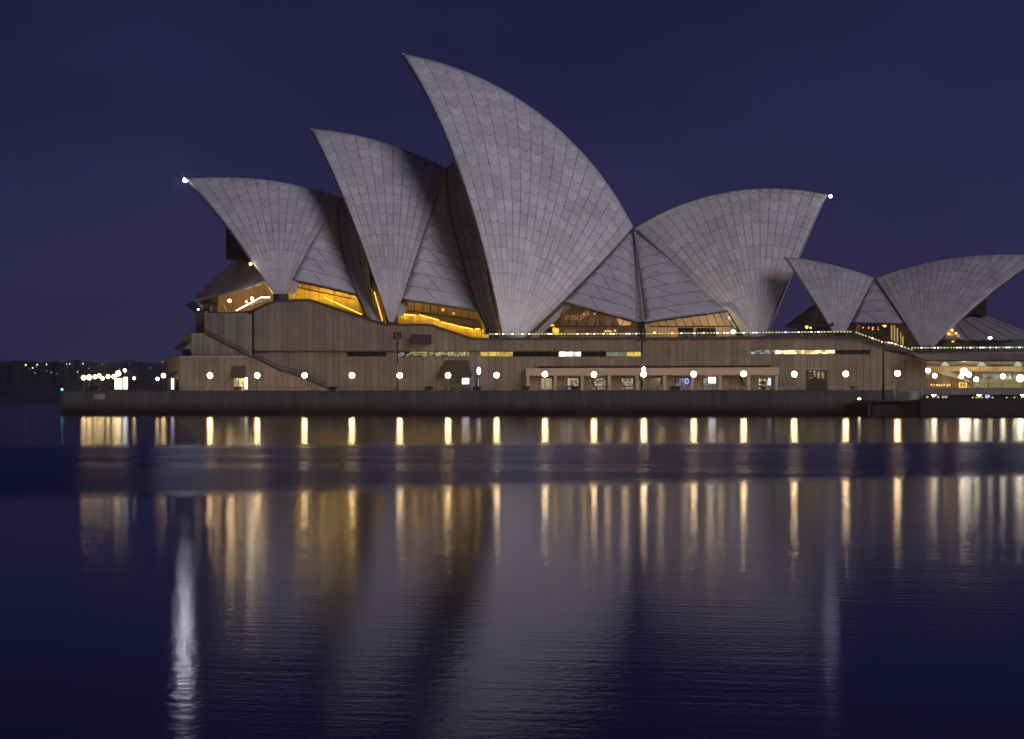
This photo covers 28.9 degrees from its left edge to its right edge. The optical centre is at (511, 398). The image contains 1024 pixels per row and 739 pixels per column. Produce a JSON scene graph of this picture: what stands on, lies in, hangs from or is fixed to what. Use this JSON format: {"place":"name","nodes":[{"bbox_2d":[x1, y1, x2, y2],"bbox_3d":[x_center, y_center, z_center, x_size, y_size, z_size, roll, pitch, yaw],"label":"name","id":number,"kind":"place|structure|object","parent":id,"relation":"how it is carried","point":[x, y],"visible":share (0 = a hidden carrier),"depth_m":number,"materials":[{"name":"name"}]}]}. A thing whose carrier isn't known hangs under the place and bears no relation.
{"place":"outdoors","nodes":[
{"label":"outdoors","id":0,"kind":"place"},
{"bbox_2d":[0,366,72,401],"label":"headland","id":1,"kind":"structure","parent":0,"point":[19,385],"depth_m":1426.03,"materials":[{"name":"black"}]},
{"bbox_2d":[0,360,166,390],"bbox_3d":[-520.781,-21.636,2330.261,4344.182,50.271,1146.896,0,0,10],"label":"distant shore","id":2,"kind":"structure","parent":0,"point":[146,374],"depth_m":2201.70,"materials":[{"name":"black"}]},
{"bbox_2d":[474,367,480,389],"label":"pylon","id":3,"kind":"object","parent":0,"point":[477,371],"visible":0.99,"depth_m":328.19,"materials":[{"name":"white metal"}]},
{"bbox_2d":[0,402,1023,738],"bbox_3d":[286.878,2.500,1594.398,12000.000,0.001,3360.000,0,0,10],"label":"water","id":4,"kind":"structure","parent":0,"point":[276,576],"depth_m":28.01,"materials":[{"name":"blue liquid"}]},
{"bbox_2d":[61,390,897,414],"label":"sea wall","id":5,"kind":"structure","parent":4,"relation":"in","point":[619,402],"depth_m":315.85,"materials":[{"name":"concrete"}]},
{"bbox_2d":[93,394,104,398],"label":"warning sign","id":6,"kind":"object","parent":5,"relation":"attached to","point":[98,396],"visible":1,"depth_m":327.11,"materials":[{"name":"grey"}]},
{"bbox_2d":[123,377,127,390],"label":"light pillar","id":7,"kind":"structure","parent":5,"relation":"on","point":[125,381],"depth_m":333.79,"materials":[{"name":"white"}]},
{"bbox_2d":[171,378,173,390],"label":"light pillar","id":8,"kind":"structure","parent":5,"relation":"on","point":[172,383],"depth_m":332.32,"materials":[{"name":"white"}]},
{"bbox_2d":[244,377,247,390],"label":"light pillar","id":9,"kind":"structure","parent":5,"relation":"on","point":[246,383],"depth_m":331.08,"materials":[{"name":"white"}]},
{"bbox_2d":[328,386,336,389],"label":"bench","id":10,"kind":"object","parent":5,"relation":"on","point":[332,388],"visible":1,"depth_m":321.15,"materials":[{"name":"brown metal"}]},
{"bbox_2d":[424,386,432,389],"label":"bench","id":11,"kind":"object","parent":5,"relation":"on","point":[428,388],"visible":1,"depth_m":318.34,"materials":[{"name":"brown metal"}]},
{"bbox_2d":[473,386,480,389],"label":"bench","id":12,"kind":"object","parent":5,"relation":"on","point":[476,387],"visible":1,"depth_m":317.12,"materials":[{"name":"brown metal"}]},
{"bbox_2d":[64,386,896,390],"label":"promenade railing","id":13,"kind":"object","parent":5,"relation":"on","point":[138,388],"visible":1,"depth_m":321.45,"materials":[{"name":"grey metal"}]},
{"bbox_2d":[522,386,529,389],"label":"bench","id":14,"kind":"object","parent":5,"relation":"on","point":[525,387],"visible":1,"depth_m":315.72,"materials":[{"name":"brown metal"}]},
{"bbox_2d":[571,386,578,389],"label":"bench","id":15,"kind":"object","parent":5,"relation":"on","point":[574,387],"visible":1,"depth_m":314.33,"materials":[{"name":"brown metal"}]},
{"bbox_2d":[670,386,680,389],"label":"bench","id":16,"kind":"object","parent":5,"relation":"on","point":[674,388],"visible":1,"depth_m":311.50,"materials":[{"name":"brown metal"}]},
{"bbox_2d":[856,400,919,414],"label":"pontoon","id":17,"kind":"object","parent":4,"relation":"on","point":[895,407],"visible":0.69,"depth_m":300.44,"materials":[{"name":"grey"}]},
{"bbox_2d":[878,326,887,399],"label":"floodlight mast","id":18,"kind":"object","parent":17,"relation":"on","point":[883,336],"visible":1,"depth_m":301.49,"materials":[{"name":"grey metal"}]},
{"bbox_2d":[893,385,921,399],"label":"gangway","id":19,"kind":"object","parent":17,"relation":"on","point":[907,395],"visible":0.92,"depth_m":300.66,"materials":[{"name":"silver metal"}]},
{"bbox_2d":[896,388,1023,415],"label":"quay","id":20,"kind":"structure","parent":4,"relation":"in","point":[970,402],"depth_m":296.34,"materials":[{"name":"concrete"}]},
{"bbox_2d":[0,0,1023,363],"label":"sky","id":21,"kind":"structure","parent":0,"point":[909,114],"materials":[{"name":"blue"}]},
{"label":"promenade","id":22,"kind":"structure","parent":0,"visible":0},
{"bbox_2d":[115,371,120,390],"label":"street lamp","id":23,"kind":"object","parent":22,"relation":"on","point":[118,373],"visible":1,"depth_m":332.70,"materials":[{"name":"grey"}]},
{"bbox_2d":[114,378,122,390],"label":"light kiosk","id":24,"kind":"object","parent":22,"relation":"on","point":[119,380],"visible":1,"depth_m":332.96,"materials":[{"name":"white"}]},
{"bbox_2d":[161,373,165,390],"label":"street lamp","id":25,"kind":"object","parent":22,"relation":"on","point":[163,375],"visible":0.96,"depth_m":333.46,"materials":[{"name":"grey"}]},
{"bbox_2d":[207,373,212,390],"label":"street lamp","id":26,"kind":"object","parent":22,"relation":"on","point":[209,375],"visible":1,"depth_m":325.85,"materials":[{"name":"grey"}]},
{"bbox_2d":[254,373,259,389],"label":"street lamp","id":27,"kind":"object","parent":22,"relation":"on","point":[257,375],"visible":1,"depth_m":324.45,"materials":[{"name":"white glass"}]},
{"bbox_2d":[302,373,306,390],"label":"street lamp","id":28,"kind":"object","parent":22,"relation":"on","point":[304,375],"visible":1,"depth_m":323.04,"materials":[{"name":"white glass"}]},
{"bbox_2d":[393,331,401,389],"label":"floodlight mast","id":29,"kind":"object","parent":22,"relation":"on","point":[394,336],"visible":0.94,"depth_m":322.25,"materials":[{"name":"grey metal"}]},
{"bbox_2d":[397,373,402,389],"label":"street lamp","id":30,"kind":"object","parent":22,"relation":"on","point":[399,375],"visible":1,"depth_m":320.23,"materials":[{"name":"grey metal"}]},
{"bbox_2d":[449,380,456,389],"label":"potted shrub","id":31,"kind":"object","parent":22,"relation":"on","point":[451,382],"visible":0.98,"depth_m":326.64,"materials":[{"name":"green plant"}]},
{"bbox_2d":[462,378,468,389],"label":"lit screen","id":32,"kind":"object","parent":22,"relation":"on","point":[465,381],"visible":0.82,"depth_m":327.54,"materials":[{"name":"white"}]},
{"bbox_2d":[494,372,498,389],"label":"street lamp","id":33,"kind":"object","parent":22,"relation":"on","point":[496,375],"visible":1,"depth_m":317.44,"materials":[{"name":"grey metal"}]},
{"bbox_2d":[542,371,547,389],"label":"street lamp","id":34,"kind":"object","parent":22,"relation":"on","point":[544,373],"visible":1,"depth_m":316.00,"materials":[{"name":"grey metal"}]},
{"bbox_2d":[165,52,925,390],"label":"concert hall","id":35,"kind":"structure","parent":22,"relation":"on","point":[511,218],"depth_m":340.31,"materials":[{"name":"tile"}]},
{"bbox_2d":[176,378,178,390],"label":"dark doorway","id":36,"kind":"structure","parent":35,"relation":"in","point":[177,379],"depth_m":336.98,"materials":[{"name":"black"}]},
{"bbox_2d":[183,349,190,354],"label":"dark window","id":37,"kind":"structure","parent":35,"relation":"in","point":[185,351],"depth_m":338.42,"materials":[{"name":"black glass"}]},
{"bbox_2d":[196,325,203,332],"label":"dark window","id":38,"kind":"structure","parent":35,"relation":"in","point":[199,328],"depth_m":339.17,"materials":[{"name":"black glass"}]},
{"bbox_2d":[234,378,243,390],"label":"lit doorway","id":39,"kind":"structure","parent":35,"relation":"in","point":[238,382],"depth_m":334.77,"materials":[{"name":"yellow glass"}]},
{"bbox_2d":[347,352,385,356],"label":"ribbon window","id":40,"kind":"structure","parent":35,"relation":"in","point":[349,354],"depth_m":335.09,"materials":[{"name":"black glass"}]},
{"bbox_2d":[405,352,427,356],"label":"ribbon window","id":41,"kind":"structure","parent":35,"relation":"in","point":[408,354],"depth_m":333.54,"materials":[{"name":"yellow glass"}]},
{"bbox_2d":[428,352,447,356],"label":"ribbon window","id":42,"kind":"structure","parent":35,"relation":"in","point":[430,354],"depth_m":332.89,"materials":[{"name":"yellow glass"}]},
{"bbox_2d":[447,352,468,356],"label":"ribbon window","id":43,"kind":"structure","parent":35,"relation":"in","point":[450,354],"depth_m":332.24,"materials":[{"name":"yellow glass"}]},
{"bbox_2d":[484,328,488,337],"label":"terrace light box","id":44,"kind":"object","parent":35,"relation":"on","point":[487,334],"visible":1,"depth_m":331.44,"materials":[{"name":"yellow"}]},
{"bbox_2d":[480,352,512,356],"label":"ribbon window","id":45,"kind":"structure","parent":35,"relation":"in","point":[482,354],"depth_m":331.11,"materials":[{"name":"yellow glass"}]},
{"bbox_2d":[513,352,557,356],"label":"ribbon window","id":46,"kind":"structure","parent":35,"relation":"in","point":[515,354],"depth_m":329.98,"materials":[{"name":"black glass"}]},
{"bbox_2d":[540,377,552,389],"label":"shop window","id":47,"kind":"structure","parent":35,"relation":"in","point":[547,382],"depth_m":329.01,"materials":[{"name":"yellow glass"}]},
{"bbox_2d":[558,352,580,356],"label":"ribbon window","id":48,"kind":"structure","parent":35,"relation":"in","point":[560,354],"depth_m":328.93,"materials":[{"name":"grey glass"}]},
{"bbox_2d":[567,377,579,389],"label":"shop window","id":49,"kind":"structure","parent":35,"relation":"in","point":[571,381],"depth_m":328.21,"materials":[{"name":"yellow glass"}]},
{"bbox_2d":[581,352,605,356],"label":"ribbon window","id":50,"kind":"structure","parent":35,"relation":"in","point":[583,354],"depth_m":328.29,"materials":[{"name":"black glass"}]},
{"bbox_2d":[593,377,605,389],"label":"shop window","id":51,"kind":"structure","parent":35,"relation":"in","point":[597,381],"depth_m":327.49,"materials":[{"name":"yellow glass"}]},
{"bbox_2d":[606,352,625,356],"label":"ribbon window","id":52,"kind":"structure","parent":35,"relation":"in","point":[608,354],"depth_m":327.57,"materials":[{"name":"grey"}]},
{"bbox_2d":[621,377,633,389],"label":"shop window","id":53,"kind":"structure","parent":35,"relation":"in","point":[626,382],"depth_m":326.69,"materials":[{"name":"grey glass"}]},
{"bbox_2d":[626,352,640,356],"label":"ribbon window","id":54,"kind":"structure","parent":35,"relation":"in","point":[628,354],"depth_m":327.09,"materials":[{"name":"yellow glass"}]},
{"bbox_2d":[648,377,660,389],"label":"shop window","id":55,"kind":"structure","parent":35,"relation":"in","point":[653,382],"depth_m":325.90,"materials":[{"name":"brown glass"}]},
{"bbox_2d":[488,331,850,334],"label":"terrace balustrade","id":56,"kind":"object","parent":35,"relation":"on","point":[672,332],"visible":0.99,"depth_m":325.58,"materials":[{"name":"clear glass"}]},
{"bbox_2d":[675,377,688,389],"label":"shop window","id":57,"kind":"structure","parent":35,"relation":"in","point":[679,381],"depth_m":325.10,"materials":[{"name":"grey glass"}]},
{"bbox_2d":[703,377,717,389],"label":"shop window","id":58,"kind":"structure","parent":35,"relation":"in","point":[705,379],"depth_m":324.31,"materials":[{"name":"grey glass"}]},
{"bbox_2d":[730,377,740,389],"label":"shop window","id":59,"kind":"structure","parent":35,"relation":"in","point":[734,381],"depth_m":323.52,"materials":[{"name":"brown glass"}]},
{"bbox_2d":[751,350,774,353],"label":"ribbon window","id":60,"kind":"structure","parent":35,"relation":"in","point":[752,351],"depth_m":323.36,"materials":[{"name":"grey glass"}]},
{"bbox_2d":[758,377,771,389],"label":"shop window","id":61,"kind":"structure","parent":35,"relation":"in","point":[760,379],"depth_m":322.65,"materials":[{"name":"grey glass"}]},
{"bbox_2d":[775,350,834,353],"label":"ribbon window","id":62,"kind":"structure","parent":35,"relation":"in","point":[776,351],"depth_m":322.14,"materials":[{"name":"yellow glass"}]},
{"bbox_2d":[805,369,827,389],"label":"service door","id":63,"kind":"structure","parent":35,"relation":"in","point":[814,377],"depth_m":321.31,"materials":[{"name":"brown metal"}]},
{"bbox_2d":[835,350,869,353],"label":"ribbon window","id":64,"kind":"structure","parent":35,"relation":"in","point":[836,351],"depth_m":320.77,"materials":[{"name":"black glass"}]},
{"bbox_2d":[854,331,913,350],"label":"stair balustrade","id":65,"kind":"object","parent":35,"relation":"on","point":[881,340],"visible":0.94,"depth_m":320.00,"materials":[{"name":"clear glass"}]},
{"bbox_2d":[591,372,596,389],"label":"street lamp","id":66,"kind":"object","parent":22,"relation":"on","point":[593,374],"visible":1,"depth_m":314.60,"materials":[{"name":"grey metal"}]},
{"bbox_2d":[637,328,646,389],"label":"floodlight mast","id":67,"kind":"object","parent":22,"relation":"on","point":[641,332],"visible":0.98,"depth_m":315.21,"materials":[{"name":"grey metal"}]},
{"bbox_2d":[641,372,646,389],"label":"street lamp","id":68,"kind":"object","parent":22,"relation":"on","point":[643,374],"visible":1,"depth_m":313.26,"materials":[{"name":"grey metal"}]},
{"bbox_2d":[691,371,696,389],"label":"street lamp","id":69,"kind":"object","parent":22,"relation":"on","point":[693,374],"visible":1,"depth_m":311.92,"materials":[{"name":"grey metal"}]},
{"bbox_2d":[741,371,746,389],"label":"street lamp","id":70,"kind":"object","parent":22,"relation":"on","point":[743,373],"visible":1,"depth_m":310.51,"materials":[{"name":"grey metal"}]},
{"bbox_2d":[759,380,766,389],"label":"potted shrub","id":71,"kind":"object","parent":22,"relation":"on","point":[763,382],"visible":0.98,"depth_m":316.71,"materials":[{"name":"green plant"}]},
{"bbox_2d":[791,371,796,389],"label":"street lamp","id":72,"kind":"object","parent":22,"relation":"on","point":[794,374],"visible":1,"depth_m":309.12,"materials":[{"name":"grey metal"}]},
{"bbox_2d":[843,371,848,389],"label":"street lamp","id":73,"kind":"object","parent":22,"relation":"on","point":[845,373],"visible":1,"depth_m":307.71,"materials":[{"name":"grey metal"}]},
{"bbox_2d":[895,370,899,388],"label":"street lamp","id":74,"kind":"object","parent":22,"relation":"on","point":[897,373],"visible":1,"depth_m":306.30,"materials":[{"name":"grey metal"}]},
{"bbox_2d":[932,373,936,387],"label":"concourse lamp","id":75,"kind":"object","parent":22,"relation":"on","point":[934,375],"visible":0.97,"depth_m":321.30,"materials":[{"name":"grey glass"}]},
{"bbox_2d":[960,368,967,375],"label":"concourse lamp","id":76,"kind":"object","parent":22,"relation":"on","point":[963,371],"visible":0.94,"depth_m":320.25,"materials":[{"name":"grey glass"}]},
{"bbox_2d":[913,353,1023,387],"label":"concourse","id":77,"kind":"structure","parent":22,"relation":"on","point":[997,365],"depth_m":326.28,"materials":[{"name":"concrete"}]},
{"bbox_2d":[784,254,1023,354],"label":"restaurant pavilion","id":78,"kind":"structure","parent":77,"relation":"on","point":[930,304],"depth_m":327.26,"materials":[{"name":"tile"}]},
{"bbox_2d":[911,346,1023,352],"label":"restaurant balustrade","id":79,"kind":"object","parent":77,"relation":"on","point":[982,347],"visible":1,"depth_m":313.49,"materials":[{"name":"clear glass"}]},
{"bbox_2d":[973,372,1023,378],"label":"grey window","id":80,"kind":"structure","parent":77,"relation":"in","point":[980,375],"depth_m":329.01,"materials":[{"name":"grey glass"}]},
{"bbox_2d":[982,376,994,387],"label":"cafe umbrella","id":81,"kind":"object","parent":22,"relation":"on","point":[988,377],"visible":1,"depth_m":321.02,"materials":[{"name":"brown fabric"}]},
{"bbox_2d":[1016,374,1023,387],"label":"concourse lamp","id":82,"kind":"object","parent":22,"relation":"on","point":[1020,378],"visible":0.95,"depth_m":318.71,"materials":[{"name":"grey glass"}]}
]}

